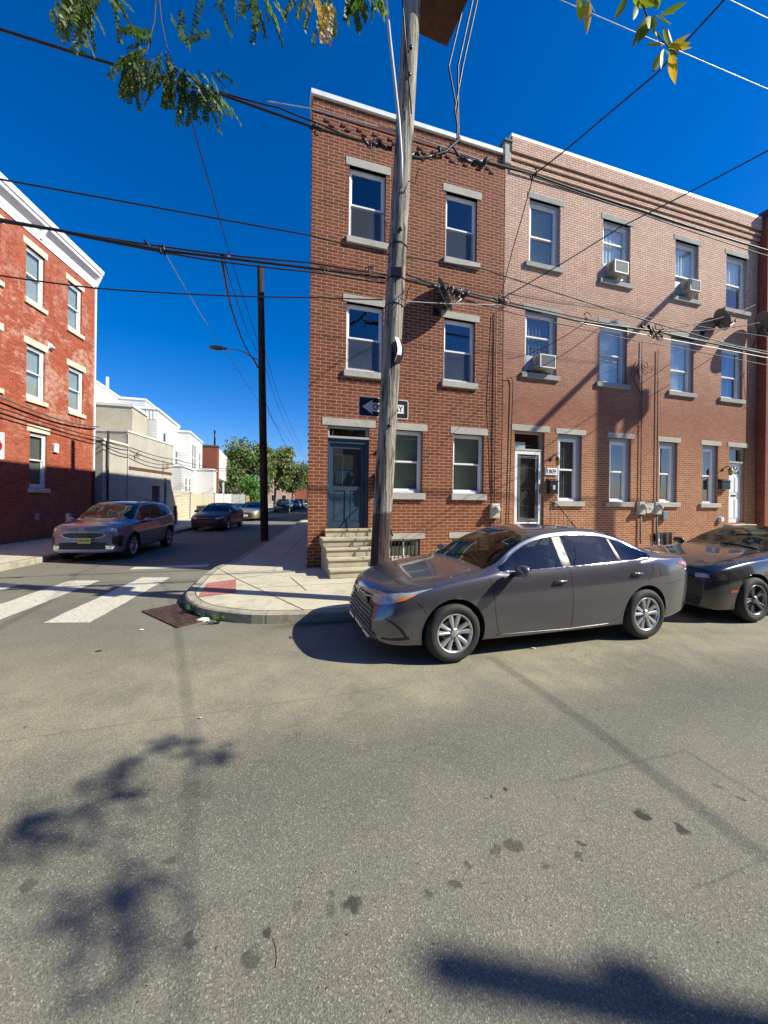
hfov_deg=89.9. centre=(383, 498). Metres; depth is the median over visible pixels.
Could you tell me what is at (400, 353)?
bent sign
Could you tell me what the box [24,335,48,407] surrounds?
window
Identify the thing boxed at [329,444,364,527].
front door
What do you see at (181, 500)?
yard wall
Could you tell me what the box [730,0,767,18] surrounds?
overhead wire
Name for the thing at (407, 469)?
window
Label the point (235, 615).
kerb
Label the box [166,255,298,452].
overhead wire
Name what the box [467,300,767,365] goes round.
overhead wire
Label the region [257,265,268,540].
utility pole
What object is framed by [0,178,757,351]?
overhead wire
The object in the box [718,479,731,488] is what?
mailbox
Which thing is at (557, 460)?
wall lamp
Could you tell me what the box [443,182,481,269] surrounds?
window
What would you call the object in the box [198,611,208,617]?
weed
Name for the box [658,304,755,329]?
overhead wire
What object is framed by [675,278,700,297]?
air conditioner
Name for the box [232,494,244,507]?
fence
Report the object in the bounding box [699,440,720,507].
window
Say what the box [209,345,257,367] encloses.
street lamp
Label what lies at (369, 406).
one way sign
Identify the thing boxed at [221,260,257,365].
overhead wire
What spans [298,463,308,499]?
street tree
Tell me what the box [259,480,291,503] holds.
row house
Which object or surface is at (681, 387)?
window
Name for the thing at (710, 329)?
overhead wire
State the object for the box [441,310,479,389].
window
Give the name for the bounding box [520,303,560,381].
window
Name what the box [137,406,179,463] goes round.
row house
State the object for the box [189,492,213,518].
fence
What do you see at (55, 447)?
utility box
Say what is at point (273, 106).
overhead wire
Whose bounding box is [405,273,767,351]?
overhead wire
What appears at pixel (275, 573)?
sidewalk
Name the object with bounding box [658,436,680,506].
window
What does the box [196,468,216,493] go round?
row house
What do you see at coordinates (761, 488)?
row house
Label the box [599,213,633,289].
window
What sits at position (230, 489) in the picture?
bush
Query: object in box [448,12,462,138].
overhead wire
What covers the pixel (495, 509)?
electric meter
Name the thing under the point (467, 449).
window
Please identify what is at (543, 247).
window
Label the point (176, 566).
stop line
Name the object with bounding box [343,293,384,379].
window
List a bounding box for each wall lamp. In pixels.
[549,454,559,465]
[721,466,732,474]
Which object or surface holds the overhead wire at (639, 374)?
attached to the row house at (577, 410)
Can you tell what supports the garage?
on the sidewalk at (11, 552)
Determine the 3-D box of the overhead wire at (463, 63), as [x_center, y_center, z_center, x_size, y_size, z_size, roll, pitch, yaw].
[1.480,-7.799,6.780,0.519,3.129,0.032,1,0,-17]
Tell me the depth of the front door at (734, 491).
13.59 m
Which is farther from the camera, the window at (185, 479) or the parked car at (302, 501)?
the parked car at (302, 501)
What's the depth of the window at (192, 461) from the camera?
35.46 m
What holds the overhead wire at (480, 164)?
attached to the utility pole
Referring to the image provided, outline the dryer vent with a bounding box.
[48,342,55,350]
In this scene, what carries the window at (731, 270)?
in the row house at (577, 410)
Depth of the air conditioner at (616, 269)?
11.70 m
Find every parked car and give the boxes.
[52,500,174,558]
[191,503,242,529]
[237,501,259,520]
[273,499,292,512]
[291,500,301,509]
[295,499,304,508]
[349,524,686,661]
[644,525,767,621]
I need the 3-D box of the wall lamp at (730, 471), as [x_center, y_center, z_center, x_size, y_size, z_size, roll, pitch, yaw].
[11.729,-0.956,13.138,0.143,0.333,0.302,1,0,-35]
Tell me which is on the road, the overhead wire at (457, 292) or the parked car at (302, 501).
the parked car at (302, 501)
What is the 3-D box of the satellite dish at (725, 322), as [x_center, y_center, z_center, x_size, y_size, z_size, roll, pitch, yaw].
[11.165,-5.866,12.777,0.971,0.880,0.628,1,0,-17]
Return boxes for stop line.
[130,564,208,569]
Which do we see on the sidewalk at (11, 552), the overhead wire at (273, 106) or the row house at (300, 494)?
the row house at (300, 494)
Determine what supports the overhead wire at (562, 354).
attached to the overhead wire at (457, 292)
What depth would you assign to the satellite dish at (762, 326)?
13.21 m
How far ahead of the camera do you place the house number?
11.13 m
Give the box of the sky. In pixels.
[0,0,767,494]
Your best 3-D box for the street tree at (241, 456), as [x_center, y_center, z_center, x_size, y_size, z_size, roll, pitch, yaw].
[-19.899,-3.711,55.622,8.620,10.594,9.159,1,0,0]
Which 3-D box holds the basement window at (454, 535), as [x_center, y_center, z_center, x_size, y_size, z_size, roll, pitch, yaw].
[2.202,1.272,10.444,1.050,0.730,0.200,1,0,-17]
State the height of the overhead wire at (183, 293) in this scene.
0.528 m
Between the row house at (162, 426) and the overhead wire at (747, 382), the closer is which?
the overhead wire at (747, 382)
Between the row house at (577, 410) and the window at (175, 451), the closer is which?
the row house at (577, 410)
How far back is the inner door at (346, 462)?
9.60 m
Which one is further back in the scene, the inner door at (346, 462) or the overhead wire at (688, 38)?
the inner door at (346, 462)
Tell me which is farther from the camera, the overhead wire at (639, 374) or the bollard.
the bollard
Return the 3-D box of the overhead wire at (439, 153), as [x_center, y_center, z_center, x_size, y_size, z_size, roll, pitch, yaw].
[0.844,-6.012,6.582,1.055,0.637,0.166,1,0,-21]
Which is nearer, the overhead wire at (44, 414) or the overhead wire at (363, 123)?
the overhead wire at (363, 123)
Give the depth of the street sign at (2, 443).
9.66 m
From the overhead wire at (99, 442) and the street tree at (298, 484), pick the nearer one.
the overhead wire at (99, 442)
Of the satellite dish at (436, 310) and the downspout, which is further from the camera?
the downspout
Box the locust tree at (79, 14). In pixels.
[49,0,386,137]
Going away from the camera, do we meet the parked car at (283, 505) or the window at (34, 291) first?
the window at (34, 291)
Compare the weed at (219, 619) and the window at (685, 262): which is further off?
the window at (685, 262)
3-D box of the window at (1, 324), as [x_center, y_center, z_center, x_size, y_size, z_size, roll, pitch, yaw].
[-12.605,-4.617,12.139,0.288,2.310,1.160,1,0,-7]
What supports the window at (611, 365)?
in the row house at (577, 410)
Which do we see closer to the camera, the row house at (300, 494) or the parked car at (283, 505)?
the parked car at (283, 505)
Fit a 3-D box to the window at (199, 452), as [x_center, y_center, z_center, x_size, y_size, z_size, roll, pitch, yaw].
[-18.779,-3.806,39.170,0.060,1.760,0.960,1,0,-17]
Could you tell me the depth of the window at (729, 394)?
13.59 m
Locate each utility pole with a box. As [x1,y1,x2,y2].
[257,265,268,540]
[370,0,420,566]
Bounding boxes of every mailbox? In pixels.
[547,479,558,493]
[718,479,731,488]
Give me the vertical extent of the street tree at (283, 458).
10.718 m
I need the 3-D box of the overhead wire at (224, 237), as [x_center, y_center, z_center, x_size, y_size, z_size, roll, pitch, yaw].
[-8.136,-6.165,33.669,0.835,1.051,57.380,1,0,-10]
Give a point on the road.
(588, 770)
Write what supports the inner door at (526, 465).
in the row house at (577, 410)
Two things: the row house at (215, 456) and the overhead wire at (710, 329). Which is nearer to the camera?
the overhead wire at (710, 329)
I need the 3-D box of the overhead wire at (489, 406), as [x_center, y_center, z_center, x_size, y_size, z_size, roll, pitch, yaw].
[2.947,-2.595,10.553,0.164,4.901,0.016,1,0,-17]
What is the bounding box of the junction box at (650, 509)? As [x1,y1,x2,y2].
[645,503,653,512]
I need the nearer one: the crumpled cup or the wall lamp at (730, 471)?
the crumpled cup
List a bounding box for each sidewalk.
[0,504,273,563]
[195,518,663,610]
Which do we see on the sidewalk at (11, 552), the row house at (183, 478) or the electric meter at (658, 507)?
the row house at (183, 478)
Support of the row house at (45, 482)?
on the sidewalk at (11, 552)
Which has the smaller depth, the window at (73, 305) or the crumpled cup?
the crumpled cup
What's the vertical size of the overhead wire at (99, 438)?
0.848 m
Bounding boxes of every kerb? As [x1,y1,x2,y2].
[0,511,276,571]
[185,517,353,623]
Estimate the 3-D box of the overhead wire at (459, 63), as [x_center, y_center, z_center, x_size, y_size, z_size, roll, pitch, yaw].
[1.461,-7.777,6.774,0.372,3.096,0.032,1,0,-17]
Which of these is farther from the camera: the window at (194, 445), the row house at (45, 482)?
the window at (194, 445)
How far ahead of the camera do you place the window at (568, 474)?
11.55 m
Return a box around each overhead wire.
[0,27,391,151]
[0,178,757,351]
[0,218,386,275]
[0,219,385,278]
[0,275,382,300]
[0,396,98,426]
[0,407,235,468]
[0,412,235,470]
[66,233,384,283]
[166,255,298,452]
[186,106,300,452]
[220,91,391,150]
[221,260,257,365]
[224,260,257,353]
[265,351,306,459]
[267,101,477,158]
[404,301,767,357]
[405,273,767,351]
[405,278,767,355]
[412,137,460,162]
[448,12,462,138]
[450,142,767,251]
[454,0,477,142]
[457,0,472,142]
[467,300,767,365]
[489,315,493,492]
[501,150,767,298]
[501,178,532,292]
[508,293,767,336]
[508,324,582,358]
[515,325,602,376]
[520,172,767,255]
[534,0,724,174]
[560,0,767,89]
[631,359,651,393]
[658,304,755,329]
[664,322,760,331]
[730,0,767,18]
[745,363,748,409]
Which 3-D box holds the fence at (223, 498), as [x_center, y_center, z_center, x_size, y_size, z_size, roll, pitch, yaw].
[-15.625,0.492,37.443,0.100,2.080,5.730,1,0,-7]
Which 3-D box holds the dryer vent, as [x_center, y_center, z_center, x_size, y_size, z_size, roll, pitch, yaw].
[-12.749,-5.833,14.780,0.158,0.260,0.240,1,0,-7]
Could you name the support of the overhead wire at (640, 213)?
attached to the utility pole
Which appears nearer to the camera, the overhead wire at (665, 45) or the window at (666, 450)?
the overhead wire at (665, 45)
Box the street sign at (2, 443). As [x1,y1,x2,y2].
[0,432,4,458]
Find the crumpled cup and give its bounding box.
[196,618,208,621]
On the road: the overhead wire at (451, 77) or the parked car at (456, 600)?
the parked car at (456, 600)
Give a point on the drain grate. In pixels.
(178, 615)
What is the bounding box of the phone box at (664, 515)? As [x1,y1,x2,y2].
[661,511,667,519]
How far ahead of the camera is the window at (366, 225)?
9.62 m
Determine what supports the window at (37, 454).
in the row house at (45, 482)
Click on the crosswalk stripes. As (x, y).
(92, 610)
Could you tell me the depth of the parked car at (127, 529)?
11.22 m
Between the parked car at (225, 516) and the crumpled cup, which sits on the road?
the parked car at (225, 516)
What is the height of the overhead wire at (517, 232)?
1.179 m
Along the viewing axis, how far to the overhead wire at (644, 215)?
5.34 m
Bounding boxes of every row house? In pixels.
[0,172,103,544]
[95,402,147,435]
[96,377,118,402]
[117,396,155,406]
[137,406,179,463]
[173,464,194,493]
[177,430,202,492]
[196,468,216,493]
[202,430,228,493]
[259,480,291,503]
[293,487,306,499]
[306,88,504,578]
[499,133,762,547]
[755,209,767,525]
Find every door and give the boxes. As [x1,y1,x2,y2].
[152,486,157,502]
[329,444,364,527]
[333,448,360,486]
[514,451,540,523]
[517,454,537,521]
[728,464,740,522]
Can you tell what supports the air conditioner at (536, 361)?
attached to the row house at (577, 410)
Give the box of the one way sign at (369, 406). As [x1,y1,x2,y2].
[359,396,407,418]
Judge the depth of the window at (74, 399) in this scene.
16.39 m
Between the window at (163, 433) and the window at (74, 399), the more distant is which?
the window at (163, 433)
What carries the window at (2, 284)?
in the row house at (45, 482)
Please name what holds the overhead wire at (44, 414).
attached to the row house at (45, 482)
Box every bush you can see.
[219,481,240,494]
[240,474,259,501]
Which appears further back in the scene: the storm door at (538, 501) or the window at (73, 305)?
the window at (73, 305)
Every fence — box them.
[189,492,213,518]
[214,493,231,502]
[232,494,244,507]
[245,495,252,501]
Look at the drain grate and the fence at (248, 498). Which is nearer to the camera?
the drain grate
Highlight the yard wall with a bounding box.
[173,491,189,519]
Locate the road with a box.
[0,506,767,1023]
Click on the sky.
(531, 69)
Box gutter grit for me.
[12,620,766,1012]
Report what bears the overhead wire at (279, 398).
attached to the utility pole at (262, 431)
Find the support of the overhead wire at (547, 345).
attached to the overhead wire at (457, 292)
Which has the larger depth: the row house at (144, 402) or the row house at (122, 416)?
the row house at (144, 402)
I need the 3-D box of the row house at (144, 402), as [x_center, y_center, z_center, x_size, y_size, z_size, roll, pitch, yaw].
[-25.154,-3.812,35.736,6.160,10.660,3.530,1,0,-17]
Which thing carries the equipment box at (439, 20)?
attached to the utility pole at (390, 368)
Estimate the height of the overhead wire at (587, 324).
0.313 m
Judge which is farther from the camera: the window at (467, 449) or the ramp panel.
the window at (467, 449)
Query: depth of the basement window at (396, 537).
9.91 m
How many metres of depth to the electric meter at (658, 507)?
12.30 m
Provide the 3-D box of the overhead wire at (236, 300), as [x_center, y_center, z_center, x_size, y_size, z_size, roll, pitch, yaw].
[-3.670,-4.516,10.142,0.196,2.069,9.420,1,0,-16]
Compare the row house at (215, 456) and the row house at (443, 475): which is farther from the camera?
the row house at (215, 456)
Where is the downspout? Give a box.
[506,377,512,523]
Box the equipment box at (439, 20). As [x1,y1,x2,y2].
[419,0,467,45]
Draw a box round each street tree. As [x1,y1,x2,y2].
[219,436,278,495]
[259,444,298,507]
[276,459,308,499]
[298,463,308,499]
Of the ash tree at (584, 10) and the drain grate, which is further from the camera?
the drain grate
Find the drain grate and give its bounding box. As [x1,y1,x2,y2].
[141,603,212,627]
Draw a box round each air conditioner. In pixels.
[526,353,555,372]
[603,259,628,281]
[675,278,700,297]
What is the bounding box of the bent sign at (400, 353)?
[394,337,403,363]
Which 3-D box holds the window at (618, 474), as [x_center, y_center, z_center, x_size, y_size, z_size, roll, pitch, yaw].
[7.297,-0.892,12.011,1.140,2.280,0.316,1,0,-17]
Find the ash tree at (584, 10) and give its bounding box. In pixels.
[576,0,691,83]
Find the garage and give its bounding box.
[95,429,173,513]
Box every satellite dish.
[433,277,461,315]
[700,308,736,336]
[747,311,767,352]
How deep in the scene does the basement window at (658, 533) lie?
12.48 m
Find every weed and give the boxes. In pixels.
[184,599,200,612]
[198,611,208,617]
[211,612,225,622]
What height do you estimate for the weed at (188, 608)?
0.190 m
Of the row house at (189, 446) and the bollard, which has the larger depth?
the row house at (189, 446)
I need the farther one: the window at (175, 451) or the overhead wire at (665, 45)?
the window at (175, 451)
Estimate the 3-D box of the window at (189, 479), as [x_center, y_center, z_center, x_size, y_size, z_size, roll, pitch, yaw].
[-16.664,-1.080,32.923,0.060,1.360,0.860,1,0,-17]
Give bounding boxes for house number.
[545,468,556,474]
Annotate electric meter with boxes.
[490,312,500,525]
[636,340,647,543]
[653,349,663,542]
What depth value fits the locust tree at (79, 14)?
3.26 m
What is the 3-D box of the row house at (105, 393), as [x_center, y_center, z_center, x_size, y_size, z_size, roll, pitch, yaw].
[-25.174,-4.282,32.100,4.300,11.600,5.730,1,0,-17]
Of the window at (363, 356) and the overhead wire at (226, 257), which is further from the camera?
the window at (363, 356)
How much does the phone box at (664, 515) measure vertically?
0.280 m
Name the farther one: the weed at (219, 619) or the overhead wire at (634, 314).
the overhead wire at (634, 314)
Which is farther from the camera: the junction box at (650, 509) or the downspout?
the junction box at (650, 509)
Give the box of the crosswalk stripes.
[0,577,169,622]
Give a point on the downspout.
(510, 448)
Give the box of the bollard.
[173,506,176,523]
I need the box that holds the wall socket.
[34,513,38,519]
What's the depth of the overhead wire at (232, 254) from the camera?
5.68 m
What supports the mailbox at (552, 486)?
attached to the row house at (577, 410)
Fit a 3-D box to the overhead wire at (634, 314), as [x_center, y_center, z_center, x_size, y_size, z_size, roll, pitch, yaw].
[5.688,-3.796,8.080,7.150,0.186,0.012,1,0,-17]
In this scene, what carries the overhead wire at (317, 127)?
attached to the utility pole at (390, 368)
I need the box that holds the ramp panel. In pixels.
[198,579,235,596]
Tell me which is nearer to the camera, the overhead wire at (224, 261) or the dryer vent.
the overhead wire at (224, 261)
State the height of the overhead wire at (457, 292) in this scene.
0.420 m
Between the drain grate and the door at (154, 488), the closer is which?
the drain grate
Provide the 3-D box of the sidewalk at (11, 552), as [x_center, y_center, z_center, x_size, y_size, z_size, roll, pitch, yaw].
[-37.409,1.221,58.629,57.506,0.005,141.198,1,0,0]
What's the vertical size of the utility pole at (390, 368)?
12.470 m
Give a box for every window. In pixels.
[0,214,4,286]
[0,322,3,393]
[23,235,47,314]
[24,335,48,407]
[27,424,50,492]
[66,272,84,339]
[66,358,85,418]
[162,431,165,441]
[174,450,177,462]
[184,477,186,490]
[188,478,190,491]
[191,443,193,468]
[194,445,195,471]
[198,452,200,467]
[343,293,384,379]
[346,156,390,250]
[390,533,424,560]
[393,423,426,499]
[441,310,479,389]
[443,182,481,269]
[449,532,470,539]
[450,427,487,499]
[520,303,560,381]
[525,191,564,273]
[553,428,585,505]
[596,317,630,389]
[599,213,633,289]
[605,432,634,506]
[653,532,673,545]
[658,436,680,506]
[667,332,696,397]
[672,234,701,305]
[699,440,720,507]
[718,341,745,403]
[723,248,750,316]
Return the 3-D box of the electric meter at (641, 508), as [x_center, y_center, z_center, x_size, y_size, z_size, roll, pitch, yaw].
[8.126,-1.781,12.037,0.260,6.403,0.249,1,0,-17]
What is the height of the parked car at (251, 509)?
1.471 m
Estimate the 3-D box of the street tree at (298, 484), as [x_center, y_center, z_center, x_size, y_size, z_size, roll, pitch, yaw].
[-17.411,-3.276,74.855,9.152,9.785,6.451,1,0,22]
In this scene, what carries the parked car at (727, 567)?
on the road
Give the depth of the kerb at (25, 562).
10.07 m
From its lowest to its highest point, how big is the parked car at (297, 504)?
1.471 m
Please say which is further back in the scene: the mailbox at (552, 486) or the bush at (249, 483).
the bush at (249, 483)
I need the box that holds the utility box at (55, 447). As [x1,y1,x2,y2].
[52,443,58,452]

